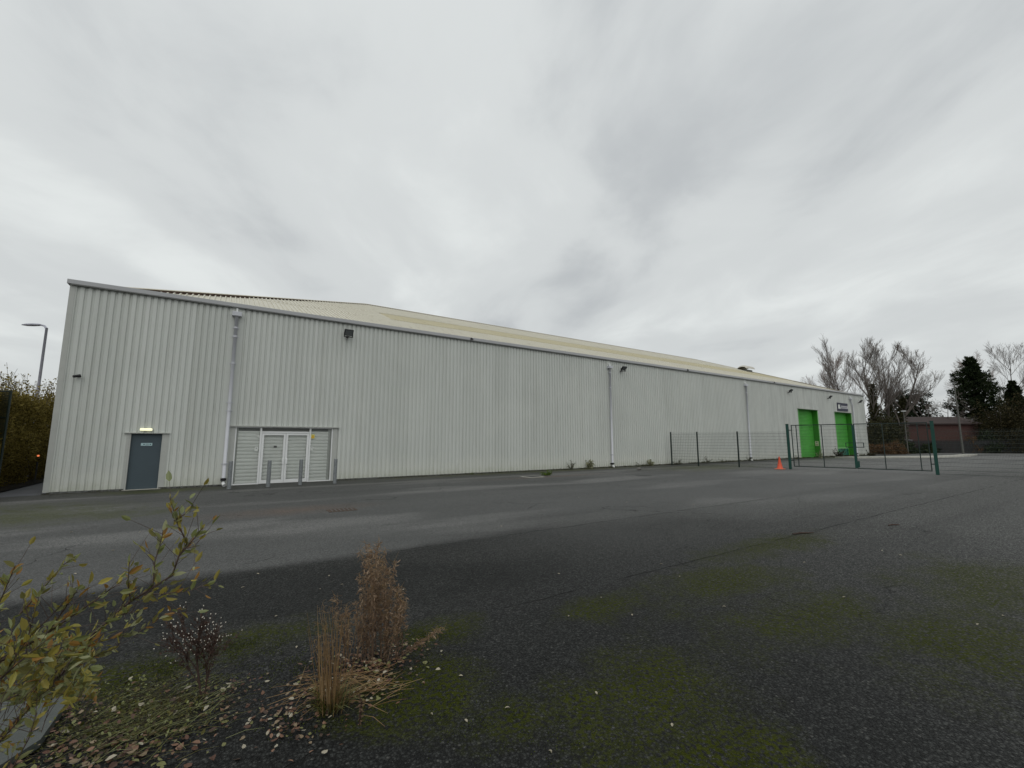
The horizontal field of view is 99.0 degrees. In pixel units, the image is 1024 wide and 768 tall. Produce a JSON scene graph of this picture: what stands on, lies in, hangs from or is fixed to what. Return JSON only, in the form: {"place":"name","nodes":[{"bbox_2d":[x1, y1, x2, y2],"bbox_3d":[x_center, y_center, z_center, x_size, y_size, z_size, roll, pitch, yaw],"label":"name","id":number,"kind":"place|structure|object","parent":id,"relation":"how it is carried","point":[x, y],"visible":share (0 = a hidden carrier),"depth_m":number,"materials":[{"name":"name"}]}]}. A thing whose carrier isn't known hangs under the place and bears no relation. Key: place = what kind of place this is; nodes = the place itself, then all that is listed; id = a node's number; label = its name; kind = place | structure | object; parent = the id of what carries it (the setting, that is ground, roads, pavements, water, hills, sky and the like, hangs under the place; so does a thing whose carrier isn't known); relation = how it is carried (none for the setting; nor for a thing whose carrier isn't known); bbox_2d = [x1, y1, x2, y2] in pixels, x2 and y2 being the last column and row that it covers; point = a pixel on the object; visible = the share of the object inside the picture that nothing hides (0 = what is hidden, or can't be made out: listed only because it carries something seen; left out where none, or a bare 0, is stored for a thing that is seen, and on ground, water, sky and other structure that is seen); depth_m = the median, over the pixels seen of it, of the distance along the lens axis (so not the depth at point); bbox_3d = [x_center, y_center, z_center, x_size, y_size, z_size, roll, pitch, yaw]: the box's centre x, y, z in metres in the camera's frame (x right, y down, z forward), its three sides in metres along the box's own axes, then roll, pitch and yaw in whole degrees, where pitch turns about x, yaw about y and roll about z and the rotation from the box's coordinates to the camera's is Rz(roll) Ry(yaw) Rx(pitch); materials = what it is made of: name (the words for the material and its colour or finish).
{"place":"outdoors","nodes":[
{"label":"outdoors","id":0,"kind":"place"},
{"bbox_2d":[0,475,43,492],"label":"verge","id":1,"kind":"structure","parent":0,"point":[15,486],"depth_m":17.98,"materials":[{"name":"green plant"}]},
{"bbox_2d":[0,365,56,486],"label":"hedge","id":2,"kind":"object","parent":1,"relation":"on","point":[27,438],"visible":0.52,"depth_m":17.86,"materials":[{"name":"green plant"}]},
{"bbox_2d":[21,323,47,475],"bbox_3d":[-23.486,0.743,21.073,1.316,7.528,0.260,0,-7,2],"label":"street lamp","id":3,"kind":"object","parent":1,"relation":"on","point":[43,352],"visible":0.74,"depth_m":21.35,"materials":[{"name":"grey metal"}]},
{"bbox_2d":[34,455,39,482],"bbox_3d":[-20.164,3.610,18.528,0.070,1.190,0.070,5,-9,-33],"label":"marker light","id":4,"kind":"object","parent":1,"relation":"on","point":[36,470],"visible":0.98,"depth_m":18.51,"materials":[{"name":"metal"}]},
{"bbox_2d":[0,482,44,496],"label":"path","id":5,"kind":"structure","parent":0,"point":[33,489],"depth_m":15.51,"materials":[{"name":"grey concrete"}]},
{"bbox_2d":[0,390,12,473],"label":"green panel","id":6,"kind":"object","parent":5,"relation":"on","point":[5,404],"visible":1,"depth_m":15.19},
{"bbox_2d":[0,453,1023,767],"bbox_3d":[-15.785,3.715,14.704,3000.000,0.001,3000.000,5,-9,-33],"label":"ground","id":7,"kind":"structure","parent":0,"point":[744,591],"depth_m":4.72,"materials":[{"name":"grey asphalt"}]},
{"bbox_2d":[0,696,67,767],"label":"stone slab","id":8,"kind":"structure","parent":7,"relation":"on","point":[38,738],"depth_m":2.64,"materials":[{"name":"grey stone"}]},
{"bbox_2d":[0,471,223,767],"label":"willow shrub","id":9,"kind":"object","parent":7,"relation":"on","point":[45,680],"visible":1,"depth_m":1.63,"materials":[{"name":"green plant"}]},
{"bbox_2d":[17,651,275,767],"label":"ground weeds","id":10,"kind":"object","parent":7,"relation":"on","point":[144,710],"visible":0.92,"depth_m":2.82,"materials":[{"name":"green plant"}]},
{"bbox_2d":[154,602,238,699],"bbox_3d":[-2.211,1.879,3.055,0.523,0.660,0.399,2,-8,-17],"label":"seed head herb","id":11,"kind":"object","parent":7,"relation":"on","point":[208,647],"visible":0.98,"depth_m":3.08,"materials":[{"name":"brown plant"}]},
{"bbox_2d":[0,638,442,767],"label":"leaf litter","id":12,"kind":"object","parent":7,"relation":"on","point":[124,752],"visible":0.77,"depth_m":2.76,"materials":[{"name":"brown plant"}]},
{"bbox_2d":[225,461,232,489],"bbox_3d":[-10.532,3.404,16.316,0.234,1.030,0.240,5,-9,-33],"label":"bollard","id":13,"kind":"object","parent":7,"relation":"on","point":[230,470],"visible":1,"depth_m":16.27,"materials":[{"name":"metal"}]},
{"bbox_2d":[265,460,271,487],"bbox_3d":[-9.476,3.497,17.033,0.234,1.030,0.240,5,-9,-33],"label":"bollard","id":14,"kind":"object","parent":7,"relation":"on","point":[268,478],"visible":1,"depth_m":16.98,"materials":[{"name":"metal"}]},
{"bbox_2d":[298,459,302,484],"bbox_3d":[-8.630,3.603,17.850,0.234,1.030,0.240,5,-9,-33],"label":"bollard","id":15,"kind":"object","parent":7,"relation":"on","point":[300,472],"visible":0.98,"depth_m":17.80,"materials":[{"name":"metal"}]},
{"bbox_2d":[297,599,366,718],"bbox_3d":[-1.206,1.839,2.999,0.449,0.722,0.438,0,-7,-1],"label":"straw grass tuft","id":16,"kind":"object","parent":7,"relation":"on","point":[329,704],"visible":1,"depth_m":2.97,"materials":[{"name":"brown plant"}]},
{"bbox_2d":[332,459,337,483],"bbox_3d":[-7.433,3.670,18.374,0.234,1.030,0.240,5,-9,-33],"label":"bollard","id":17,"kind":"object","parent":7,"relation":"on","point":[335,472],"visible":0.98,"depth_m":18.33,"materials":[{"name":"metal"}]},
{"bbox_2d":[260,659,421,724],"bbox_3d":[-1.203,2.192,3.181,1.063,0.060,0.816,0,-7,3],"label":"fallen straw","id":18,"kind":"object","parent":7,"relation":"on","point":[356,681],"visible":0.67,"depth_m":3.18,"materials":[{"name":"beige plant"}]},
{"bbox_2d":[326,508,356,511],"bbox_3d":[-4.441,3.283,11.400,0.700,0.009,0.480,5,-9,-33],"label":"drain gully","id":19,"kind":"object","parent":7,"relation":"on","point":[341,509],"visible":1,"depth_m":11.43,"materials":[{"name":"metal"}]},
{"bbox_2d":[356,693,363,724],"bbox_3d":[-0.967,2.088,2.793,0.058,0.193,0.072,5,-9,-33],"label":"withered stalk","id":20,"kind":"object","parent":7,"relation":"on","point":[360,706],"visible":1,"depth_m":2.79,"materials":[{"name":"brown plant"}]},
{"bbox_2d":[331,538,446,667],"bbox_3d":[-1.027,1.798,3.662,0.946,1.024,0.412,-2,-8,13],"label":"dead willowherb","id":21,"kind":"object","parent":7,"relation":"on","point":[374,599],"visible":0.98,"depth_m":3.62,"materials":[{"name":"brown plant"}]},
{"bbox_2d":[34,454,867,494],"bbox_3d":[14.273,6.197,34.252,72.351,0.377,0.620,5,-9,-33],"label":"wall foot growth","id":22,"kind":"object","parent":7,"relation":"on","point":[560,469],"depth_m":28.67,"materials":[{"name":"green plant"}]},
{"bbox_2d":[42,279,868,493],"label":"warehouse","id":23,"kind":"structure","parent":7,"relation":"on","point":[204,386],"depth_m":21.16,"materials":[{"name":"white metal"}]},
{"bbox_2d":[126,434,161,489],"bbox_3d":[-13.716,2.890,16.319,0.900,2.010,0.050,5,-9,-33],"label":"door","id":24,"kind":"structure","parent":23,"relation":"in","point":[145,449],"depth_m":16.30,"materials":[{"name":"grey metal"}]},
{"bbox_2d":[140,428,152,430],"bbox_3d":[-13.654,1.706,16.318,0.365,0.100,0.108,5,-9,-33],"label":"bulkhead light","id":25,"kind":"object","parent":23,"relation":"attached to","point":[146,429],"visible":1,"depth_m":16.28,"materials":[{"name":"white plastic"}]},
{"bbox_2d":[344,329,353,337],"bbox_3d":[-7.710,-2.375,20.601,0.420,0.352,0.444,5,-9,-33],"label":"floodlight","id":26,"kind":"object","parent":23,"relation":"attached to","point":[348,333],"visible":1,"depth_m":20.49,"materials":[{"name":"black metal"}]},
{"bbox_2d":[620,366,626,371],"bbox_3d":[7.831,-1.061,30.790,0.420,0.337,0.466,5,-9,-33],"label":"floodlight","id":27,"kind":"object","parent":23,"relation":"attached to","point":[624,368],"visible":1,"depth_m":30.67,"materials":[{"name":"black metal"}]},
{"bbox_2d":[837,403,847,411],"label":"company sign","id":28,"kind":"object","parent":23,"relation":"attached to","point":[842,406],"visible":1,"depth_m":51.02,"materials":[{"name":"plastic"}]},
{"bbox_2d":[71,550,1018,767],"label":"grit","id":29,"kind":"object","parent":7,"relation":"on","point":[575,736],"visible":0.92,"depth_m":2.62,"materials":[{"name":"grey gravel"}]},
{"bbox_2d":[539,470,551,475],"bbox_3d":[1.765,4.625,22.705,0.792,0.372,0.380,5,-9,-33],"label":"weed","id":30,"kind":"object","parent":7,"relation":"on","point":[544,473],"visible":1,"depth_m":22.61,"materials":[{"name":"green plant"}]},
{"bbox_2d":[75,616,1019,766],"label":"moss","id":31,"kind":"object","parent":7,"relation":"on","point":[246,643],"visible":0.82,"depth_m":3.34,"materials":[{"name":"green plant"}]},
{"bbox_2d":[585,459,593,468],"bbox_3d":[5.024,5.256,28.185,0.627,0.849,0.665,1,-7,-8],"label":"weed","id":32,"kind":"object","parent":7,"relation":"on","point":[590,464],"visible":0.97,"depth_m":28.10,"materials":[{"name":"green plant"}]},
{"bbox_2d":[647,459,653,465],"bbox_3d":[9.959,5.661,31.341,0.819,0.557,0.509,5,-9,-33],"label":"weed","id":33,"kind":"object","parent":7,"relation":"on","point":[650,463],"visible":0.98,"depth_m":31.27,"materials":[{"name":"green plant"}]},
{"bbox_2d":[670,431,787,467],"bbox_3d":[14.803,4.501,30.226,7.443,2.420,0.426,-6,-9,37],"label":"fence","id":34,"kind":"object","parent":7,"relation":"on","point":[738,454],"visible":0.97,"depth_m":30.20,"materials":[{"name":"green metal"}]},
{"bbox_2d":[775,457,783,469],"bbox_3d":[16.927,4.989,27.642,0.460,0.790,0.460,5,-9,-33],"label":"traffic cone","id":35,"kind":"object","parent":7,"relation":"on","point":[779,465],"visible":0.98,"depth_m":27.56,"materials":[{"name":"orange plastic"}]},
{"bbox_2d":[785,424,791,468],"bbox_3d":[17.646,3.979,27.866,0.164,2.850,0.164,-7,-10,43],"label":"gate post","id":36,"kind":"object","parent":7,"relation":"on","point":[788,446],"visible":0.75,"depth_m":27.82,"materials":[{"name":"green metal"}]},
{"bbox_2d":[789,424,856,468],"bbox_3d":[18.878,3.782,26.710,3.260,2.615,0.050,-7,-10,43],"label":"gate leaf","id":37,"kind":"object","parent":36,"relation":"attached to","point":[821,426],"visible":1,"depth_m":26.73,"materials":[{"name":"green metal"}]},
{"bbox_2d":[792,532,813,534],"bbox_3d":[5.640,2.898,8.499,0.503,0.030,0.072,2,-8,-14],"label":"twig","id":38,"kind":"object","parent":7,"relation":"on","point":[802,532],"visible":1,"depth_m":8.51,"materials":[{"name":"brown wood"}]},
{"bbox_2d":[804,351,850,390],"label":"bare tree","id":39,"kind":"object","parent":7,"relation":"on","point":[838,358],"visible":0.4,"depth_m":73.22,"materials":[{"name":"brown plant"}]},
{"bbox_2d":[810,335,866,403],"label":"bare tree","id":40,"kind":"object","parent":7,"relation":"on","point":[827,368],"visible":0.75,"depth_m":70.61,"materials":[{"name":"brown plant"}]},
{"bbox_2d":[832,450,848,456],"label":"shrub","id":41,"kind":"object","parent":7,"relation":"on","point":[837,453],"visible":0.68,"depth_m":46.98,"materials":[{"name":"green plant"}]},
{"bbox_2d":[841,335,913,436],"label":"bare tree","id":42,"kind":"object","parent":7,"relation":"on","point":[874,407],"visible":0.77,"depth_m":63.82,"materials":[{"name":"brown plant"}]},
{"bbox_2d":[868,443,896,454],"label":"bush","id":43,"kind":"object","parent":7,"relation":"on","point":[877,448],"visible":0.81,"depth_m":57.36,"materials":[{"name":"brown plant"}]},
{"bbox_2d":[867,410,905,450],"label":"bush","id":44,"kind":"object","parent":7,"relation":"on","point":[876,439],"visible":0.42,"depth_m":61.19,"materials":[{"name":"green plant"}]},
{"bbox_2d":[885,417,905,447],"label":"bush","id":45,"kind":"object","parent":7,"relation":"on","point":[896,431],"visible":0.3,"depth_m":60.37,"materials":[{"name":"green plant"}]},
{"bbox_2d":[855,341,936,441],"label":"bare tree","id":46,"kind":"object","parent":7,"relation":"on","point":[899,418],"visible":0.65,"depth_m":64.27,"materials":[{"name":"brown plant"}]},
{"bbox_2d":[885,439,909,453],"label":"bush","id":47,"kind":"object","parent":7,"relation":"on","point":[894,445],"visible":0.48,"depth_m":57.55,"materials":[{"name":"brown plant"}]},
{"bbox_2d":[901,411,908,453],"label":"street lamp","id":48,"kind":"object","parent":7,"relation":"on","point":[905,431],"visible":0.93,"depth_m":57.67,"materials":[{"name":"grey metal"}]},
{"bbox_2d":[837,454,976,457],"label":"kerb","id":49,"kind":"structure","parent":7,"relation":"on","point":[959,455],"depth_m":46.20,"materials":[{"name":"concrete"}]},
{"bbox_2d":[904,441,918,453],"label":"bush","id":50,"kind":"object","parent":7,"relation":"on","point":[914,449],"visible":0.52,"depth_m":60.58,"materials":[{"name":"green plant"}]},
{"bbox_2d":[884,389,943,416],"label":"evergreen tree","id":51,"kind":"object","parent":7,"relation":"on","point":[911,413],"visible":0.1,"depth_m":86.34,"materials":[{"name":"green plant"}]},
{"bbox_2d":[867,417,982,452],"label":"brick building","id":52,"kind":"structure","parent":7,"relation":"on","point":[945,424],"depth_m":65.91,"materials":[{"name":"brown brick"}]},
{"bbox_2d":[906,369,946,416],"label":"bare tree","id":53,"kind":"object","parent":7,"relation":"on","point":[914,411],"visible":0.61,"depth_m":84.08,"materials":[{"name":"brown plant"}]},
{"bbox_2d":[918,443,944,452],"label":"bush","id":54,"kind":"object","parent":7,"relation":"on","point":[924,449],"visible":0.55,"depth_m":62.77,"materials":[{"name":"green plant"}]},
{"bbox_2d":[929,421,939,474],"bbox_3d":[22.507,3.386,23.278,0.164,2.850,0.164,-7,-10,43],"label":"gate post","id":55,"kind":"object","parent":7,"relation":"on","point":[934,448],"visible":1,"depth_m":23.22,"materials":[{"name":"green metal"}]},
{"bbox_2d":[851,422,934,470],"bbox_3d":[21.244,3.565,24.466,3.385,2.760,0.090,-7,-10,43],"label":"gate leaf","id":56,"kind":"object","parent":55,"relation":"attached to","point":[857,464],"visible":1,"depth_m":24.55,"materials":[{"name":"green metal"}]},
{"bbox_2d":[925,391,976,427],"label":"bare tree","id":57,"kind":"object","parent":7,"relation":"on","point":[931,407],"visible":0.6,"depth_m":67.73,"materials":[{"name":"brown plant"}]},
{"bbox_2d":[953,381,964,453],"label":"tall pole","id":58,"kind":"object","parent":7,"relation":"on","point":[960,432],"visible":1,"depth_m":60.30,"materials":[{"name":"metal"}]},
{"bbox_2d":[905,440,1023,452],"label":"palisade fence","id":59,"kind":"object","parent":7,"relation":"on","point":[950,449],"visible":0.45,"depth_m":63.10,"materials":[{"name":"black metal"}]},
{"bbox_2d":[964,433,982,452],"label":"bush","id":60,"kind":"object","parent":7,"relation":"on","point":[972,437],"visible":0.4,"depth_m":63.41,"materials":[{"name":"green plant"}]},
{"bbox_2d":[942,356,1006,433],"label":"conifer","id":61,"kind":"object","parent":7,"relation":"on","point":[973,383],"visible":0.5,"depth_m":74.58,"materials":[{"name":"green plant"}]},
{"bbox_2d":[934,428,1023,476],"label":"fence","id":62,"kind":"object","parent":7,"relation":"on","point":[981,451],"visible":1,"depth_m":22.05,"materials":[{"name":"green metal"}]},
{"bbox_2d":[944,351,1023,401],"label":"bare tree","id":63,"kind":"object","parent":7,"relation":"on","point":[959,363],"visible":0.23,"depth_m":86.24,"materials":[{"name":"brown plant"}]},
{"bbox_2d":[976,429,1006,452],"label":"bush","id":64,"kind":"object","parent":7,"relation":"on","point":[989,449],"visible":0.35,"depth_m":62.47,"materials":[{"name":"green plant"}]},
{"bbox_2d":[968,394,1023,452],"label":"thicket","id":65,"kind":"object","parent":7,"relation":"on","point":[991,423],"visible":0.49,"depth_m":63.41,"materials":[{"name":"green plant"}]},
{"bbox_2d":[984,391,1023,451],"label":"thicket","id":66,"kind":"object","parent":7,"relation":"on","point":[1019,409],"visible":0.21,"depth_m":63.45,"materials":[{"name":"green plant"}]},
{"bbox_2d":[984,341,1023,399],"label":"bare tree","id":67,"kind":"object","parent":7,"relation":"on","point":[997,359],"visible":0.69,"depth_m":80.92,"materials":[{"name":"brown plant"}]},
{"bbox_2d":[997,380,1023,437],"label":"conifer","id":68,"kind":"object","parent":7,"relation":"on","point":[1011,387],"visible":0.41,"depth_m":66.09,"materials":[{"name":"green plant"}]},
{"bbox_2d":[0,0,1023,424],"label":"sky","id":69,"kind":"structure","parent":0,"point":[731,183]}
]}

